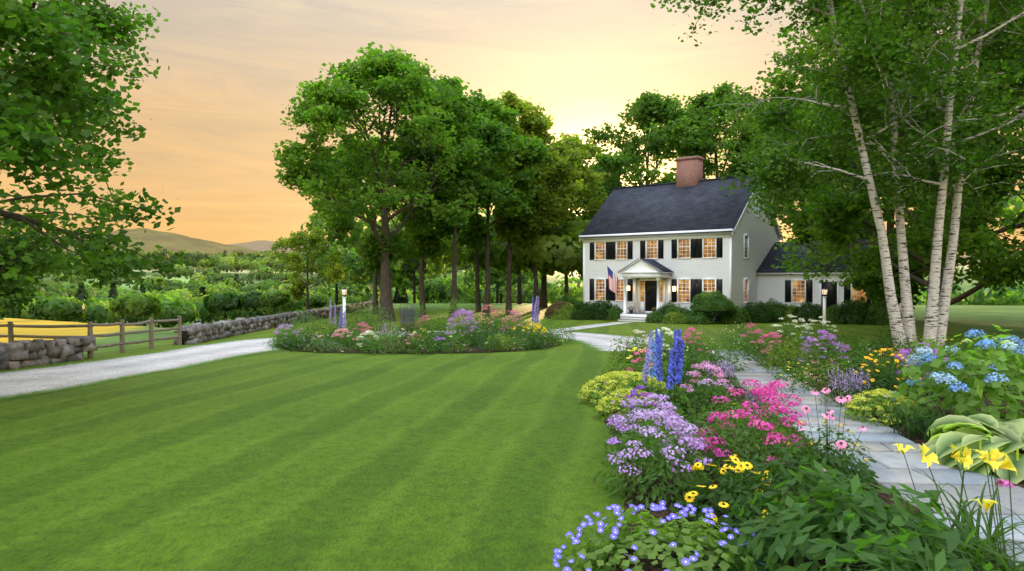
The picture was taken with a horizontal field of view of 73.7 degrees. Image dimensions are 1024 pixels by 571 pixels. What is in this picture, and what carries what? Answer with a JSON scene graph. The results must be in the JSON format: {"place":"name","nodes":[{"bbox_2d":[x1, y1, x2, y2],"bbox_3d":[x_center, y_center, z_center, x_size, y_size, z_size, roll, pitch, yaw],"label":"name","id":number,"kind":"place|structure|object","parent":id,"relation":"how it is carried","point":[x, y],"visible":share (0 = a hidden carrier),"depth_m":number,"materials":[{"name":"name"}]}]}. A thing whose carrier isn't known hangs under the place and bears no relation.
{"place":"outdoors","nodes":[
{"label":"outdoors","id":0,"kind":"place"},
{"bbox_2d":[46,228,264,269],"bbox_3d":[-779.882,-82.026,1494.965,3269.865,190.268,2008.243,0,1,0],"label":"hill ridge","id":1,"kind":"structure","parent":0,"point":[152,239],"depth_m":2017.43,"materials":[{"name":"green plant"}]},
{"bbox_2d":[40,248,465,269],"bbox_3d":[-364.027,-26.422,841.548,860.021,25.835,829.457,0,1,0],"label":"forest ridge trees","id":2,"kind":"object","parent":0,"point":[253,255],"visible":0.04,"depth_m":545.16,"materials":[{"name":"green plant"}]},
{"bbox_2d":[0,330,672,399],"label":"driveway gravel","id":3,"kind":"structure","parent":0,"point":[25,382],"depth_m":17.57,"materials":[{"name":"grey gravel"}]},
{"bbox_2d":[0,265,1023,570],"bbox_3d":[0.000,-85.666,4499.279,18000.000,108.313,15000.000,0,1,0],"label":"ground","id":4,"kind":"structure","parent":0,"point":[364,461],"depth_m":7.88,"materials":[{"name":"green plant"}]},
{"bbox_2d":[0,321,93,357],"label":"split rail fence","id":5,"kind":"object","parent":4,"relation":"on","point":[10,325],"visible":0.62,"depth_m":19.51,"materials":[{"name":"brown wood"}]},
{"bbox_2d":[0,336,97,369],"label":"stone wall","id":6,"kind":"structure","parent":4,"relation":"on","point":[16,354],"depth_m":17.55,"materials":[{"name":"grey stone"}]},
{"bbox_2d":[0,0,193,319],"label":"maple tree","id":7,"kind":"object","parent":4,"relation":"on","point":[38,84],"visible":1,"depth_m":12.07,"materials":[{"name":"green plant"}]},
{"bbox_2d":[87,316,181,357],"bbox_3d":[-11.865,1.611,21.674,0.229,1.213,4.680,0,1,4],"label":"split rail fence","id":8,"kind":"object","parent":4,"relation":"on","point":[122,324],"visible":0.95,"depth_m":21.68,"materials":[{"name":"brown wood"}]},
{"bbox_2d":[0,210,538,327],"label":"valley trees","id":9,"kind":"object","parent":4,"relation":"on","point":[136,306],"visible":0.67,"depth_m":108.24,"materials":[{"name":"green plant"}]},
{"bbox_2d":[173,300,372,344],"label":"stone wall","id":10,"kind":"structure","parent":4,"relation":"on","point":[196,333],"depth_m":30.48,"materials":[{"name":"grey stone"}]},
{"bbox_2d":[4,269,549,327],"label":"valley trees","id":11,"kind":"object","parent":4,"relation":"on","point":[114,291],"visible":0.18,"depth_m":192.47,"materials":[{"name":"green plant"}]},
{"bbox_2d":[19,253,550,294],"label":"valley trees","id":12,"kind":"object","parent":4,"relation":"on","point":[264,267],"visible":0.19,"depth_m":392.14,"materials":[{"name":"green plant"}]},
{"bbox_2d":[267,226,345,310],"bbox_3d":[-18.183,-1.389,60.117,6.683,7.632,6.086,1,1,42],"label":"tree","id":13,"kind":"object","parent":4,"relation":"on","point":[297,240],"visible":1,"depth_m":59.70,"materials":[{"name":"green plant"}]},
{"bbox_2d":[341,287,347,326],"bbox_3d":[-8.600,1.148,35.017,0.323,2.160,0.323,0,1,-18],"label":"lamp post","id":14,"kind":"object","parent":4,"relation":"on","point":[344,291],"visible":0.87,"depth_m":34.95,"materials":[{"name":"paint"}]},
{"bbox_2d":[309,134,415,314],"bbox_3d":[-10.652,-4.905,55.077,10.764,14.602,9.592,0,1,0],"label":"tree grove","id":15,"kind":"object","parent":4,"relation":"on","point":[342,229],"visible":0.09,"depth_m":54.63,"materials":[{"name":"green plant"}]},
{"bbox_2d":[272,41,490,320],"bbox_3d":[-7.834,-6.320,42.772,13.316,17.341,13.078,0,1,0],"label":"maple tree","id":16,"kind":"object","parent":4,"relation":"on","point":[400,83],"visible":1,"depth_m":40.95,"materials":[{"name":"green plant"}]},
{"bbox_2d":[277,338,559,352],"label":"island bed soil","id":17,"kind":"structure","parent":4,"relation":"on","point":[472,350],"depth_m":22.00,"materials":[{"name":"brown soil"}]},
{"bbox_2d":[366,121,473,316],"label":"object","id":18,"kind":"object","parent":4,"relation":"on","point":[427,244],"visible":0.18,"depth_m":48.93,"materials":[{"name":"green plant"}]},
{"bbox_2d":[264,294,578,354],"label":"flower bed","id":19,"kind":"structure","parent":4,"relation":"on","point":[494,340],"depth_m":23.75,"materials":[{"name":"green plant"}]},
{"bbox_2d":[303,180,540,304],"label":"trees","id":20,"kind":"object","parent":4,"relation":"on","point":[355,277],"visible":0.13,"depth_m":135.05,"materials":[{"name":"green plant"}]},
{"bbox_2d":[301,209,591,281],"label":"trees","id":21,"kind":"object","parent":4,"relation":"on","point":[552,252],"visible":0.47,"depth_m":61.13,"materials":[{"name":"green plant"}]},
{"bbox_2d":[388,74,511,317],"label":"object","id":22,"kind":"object","parent":4,"relation":"on","point":[489,136],"visible":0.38,"depth_m":45.79,"materials":[{"name":"green plant"}]},
{"bbox_2d":[452,204,501,311],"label":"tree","id":23,"kind":"object","parent":4,"relation":"on","point":[460,236],"visible":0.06,"depth_m":61.81,"materials":[{"name":"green plant"}]},
{"bbox_2d":[438,94,550,315],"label":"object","id":24,"kind":"object","parent":4,"relation":"on","point":[477,236],"visible":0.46,"depth_m":50.72,"materials":[{"name":"green plant"}]},
{"bbox_2d":[475,90,554,314],"bbox_3d":[-0.162,-6.473,55.064,7.459,17.723,7.519,0,1,0],"label":"tree","id":25,"kind":"object","parent":4,"relation":"on","point":[506,227],"visible":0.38,"depth_m":53.70,"materials":[{"name":"green plant"}]},
{"bbox_2d":[490,114,590,313],"bbox_3d":[1.887,-5.723,56.262,9.154,16.259,8.758,0,1,0],"label":"tree","id":26,"kind":"object","parent":4,"relation":"on","point":[555,213],"visible":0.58,"depth_m":53.74,"materials":[{"name":"green plant"}]},
{"bbox_2d":[491,181,592,307],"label":"tree","id":27,"kind":"object","parent":4,"relation":"on","point":[543,302],"visible":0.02,"depth_m":75.73,"materials":[{"name":"green plant"}]},
{"bbox_2d":[536,132,610,298],"bbox_3d":[4.592,-5.494,59.795,8.842,15.866,9.943,0,1,0],"label":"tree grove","id":28,"kind":"object","parent":4,"relation":"on","point":[590,176],"visible":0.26,"depth_m":58.58,"materials":[{"name":"green plant"}]},
{"bbox_2d":[568,162,625,279],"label":"tree","id":29,"kind":"object","parent":4,"relation":"on","point":[595,168],"visible":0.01,"depth_m":76.10,"materials":[{"name":"green plant"}]},
{"bbox_2d":[576,89,723,216],"bbox_3d":[13.318,-8.356,67.674,15.960,21.736,15.987,0,1,0],"label":"tree","id":30,"kind":"object","parent":4,"relation":"on","point":[649,112],"visible":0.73,"depth_m":64.43,"materials":[{"name":"green plant"}]},
{"bbox_2d":[543,290,901,324],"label":"foundation shrubs","id":31,"kind":"object","parent":4,"relation":"on","point":[724,309],"depth_m":40.29,"materials":[{"name":"green plant"}]},
{"bbox_2d":[649,80,797,224],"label":"tree","id":32,"kind":"object","parent":4,"relation":"on","point":[724,88],"visible":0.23,"depth_m":67.70,"materials":[{"name":"green plant"}]},
{"bbox_2d":[579,187,883,321],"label":"house trim","id":33,"kind":"structure","parent":4,"relation":"on","point":[640,269],"depth_m":42.94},
{"bbox_2d":[607,266,617,293],"bbox_3d":[6.433,-0.354,43.614,0.707,1.862,0.090,0,1,7],"label":"flag","id":34,"kind":"object","parent":33,"relation":"attached to","point":[613,280],"visible":1,"depth_m":43.61,"materials":[{"name":"fabric"}]},
{"bbox_2d":[524,189,1023,304],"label":"trees","id":35,"kind":"object","parent":4,"relation":"on","point":[1009,297],"visible":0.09,"depth_m":117.02,"materials":[{"name":"green plant"}]},
{"bbox_2d":[723,86,853,239],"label":"tree","id":36,"kind":"object","parent":4,"relation":"on","point":[741,144],"visible":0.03,"depth_m":66.02,"materials":[{"name":"green plant"}]},
{"bbox_2d":[821,287,827,324],"bbox_3d":[17.400,1.171,38.018,0.323,2.160,0.323,0,1,-18],"label":"lamp post","id":37,"kind":"object","parent":4,"relation":"on","point":[824,290],"visible":0.91,"depth_m":37.95,"materials":[{"name":"paint"}]},
{"bbox_2d":[815,135,918,239],"bbox_3d":[33.291,-8.229,59.762,13.718,21.377,14.112,0,1,0],"label":"tree","id":38,"kind":"object","parent":4,"relation":"on","point":[872,231],"visible":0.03,"depth_m":59.62,"materials":[{"name":"green plant"}]},
{"bbox_2d":[711,314,1023,487],"bbox_3d":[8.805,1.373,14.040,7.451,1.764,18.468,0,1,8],"label":"flower bed","id":39,"kind":"object","parent":4,"relation":"on","point":[989,427],"depth_m":9.79,"materials":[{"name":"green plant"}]},
{"bbox_2d":[650,0,1023,357],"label":"birch tree","id":40,"kind":"object","parent":39,"relation":"on","point":[784,173],"visible":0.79,"depth_m":18.78,"materials":[{"name":"green plant"}]},
{"bbox_2d":[725,0,1023,352],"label":"birch tree","id":41,"kind":"object","parent":39,"relation":"on","point":[908,319],"visible":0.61,"depth_m":18.82,"materials":[{"name":"green plant"}]},
{"bbox_2d":[769,0,1023,355],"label":"birch tree","id":42,"kind":"object","parent":39,"relation":"on","point":[931,314],"visible":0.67,"depth_m":18.64,"materials":[{"name":"green plant"}]},
{"bbox_2d":[815,0,1023,346],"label":"birch tree","id":43,"kind":"object","parent":39,"relation":"on","point":[957,203],"visible":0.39,"depth_m":19.32,"materials":[{"name":"green plant"}]},
{"bbox_2d":[745,0,1023,335],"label":"maple tree","id":44,"kind":"object","parent":4,"relation":"on","point":[835,216],"visible":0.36,"depth_m":26.01,"materials":[{"name":"green plant"}]},
{"bbox_2d":[788,103,998,279],"bbox_3d":[26.118,-7.002,46.780,13.052,18.688,13.979,0,1,0],"label":"tree","id":45,"kind":"object","parent":4,"relation":"on","point":[802,208],"visible":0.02,"depth_m":48.10,"materials":[{"name":"green plant"}]},
{"bbox_2d":[783,60,1015,309],"bbox_3d":[21.736,-6.023,40.385,12.094,16.634,11.284,0,1,-34],"label":"tree","id":46,"kind":"object","parent":4,"relation":"on","point":[888,218],"visible":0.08,"depth_m":38.86,"materials":[{"name":"green plant"}]},
{"bbox_2d":[921,41,1023,266],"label":"tree","id":47,"kind":"object","parent":4,"relation":"on","point":[992,171],"visible":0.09,"depth_m":34.80,"materials":[{"name":"green plant"}]},
{"bbox_2d":[946,3,1023,253],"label":"tree","id":48,"kind":"object","parent":4,"relation":"on","point":[999,142],"visible":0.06,"depth_m":30.15,"materials":[{"name":"green plant"}]},
{"bbox_2d":[0,0,1023,255],"label":"sky","id":49,"kind":"structure","parent":0,"point":[212,121],"materials":[{"name":"orange"}]},
{"bbox_2d":[542,322,634,332],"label":"walkway","id":50,"kind":"structure","parent":0,"point":[594,325],"depth_m":36.25,"materials":[{"name":"grey stone"}]},
{"bbox_2d":[227,240,1020,264],"bbox_3d":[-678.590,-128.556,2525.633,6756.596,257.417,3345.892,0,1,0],"label":"hill ridge","id":51,"kind":"structure","parent":0,"point":[260,245],"depth_m":3619.29,"materials":[{"name":"green plant"}]},
{"bbox_2d":[585,188,900,312],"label":"house walls","id":52,"kind":"structure","parent":0,"point":[763,239],"depth_m":43.23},
{"bbox_2d":[596,238,865,302],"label":"house windows","id":53,"kind":"structure","parent":52,"relation":"in","point":[683,298],"depth_m":42.84,"materials":[{"name":"yellow glass"}]},
{"bbox_2d":[590,208,873,310],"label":"window shutters","id":54,"kind":"object","parent":52,"relation":"attached to","point":[696,284],"depth_m":42.96,"materials":[{"name":"black wood"}]},
{"bbox_2d":[579,175,896,272],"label":"house roof","id":55,"kind":"structure","parent":52,"relation":"on","point":[705,204],"depth_m":44.86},
{"bbox_2d":[675,155,703,186],"bbox_3d":[12.232,-7.416,47.024,1.600,2.750,1.100,1,1,39],"label":"house chimney","id":56,"kind":"object","parent":55,"relation":"on","point":[689,170],"visible":0.82,"depth_m":46.61,"materials":[{"name":"red brick"}]},
{"bbox_2d":[552,323,1023,570],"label":"flower bed","id":57,"kind":"object","parent":0,"point":[795,530],"depth_m":5.22,"materials":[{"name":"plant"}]},
{"bbox_2d":[710,349,1023,565],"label":"flagstone path","id":58,"kind":"structure","parent":0,"point":[889,467],"depth_m":7.46,"materials":[{"name":"grey stone"}]}
]}

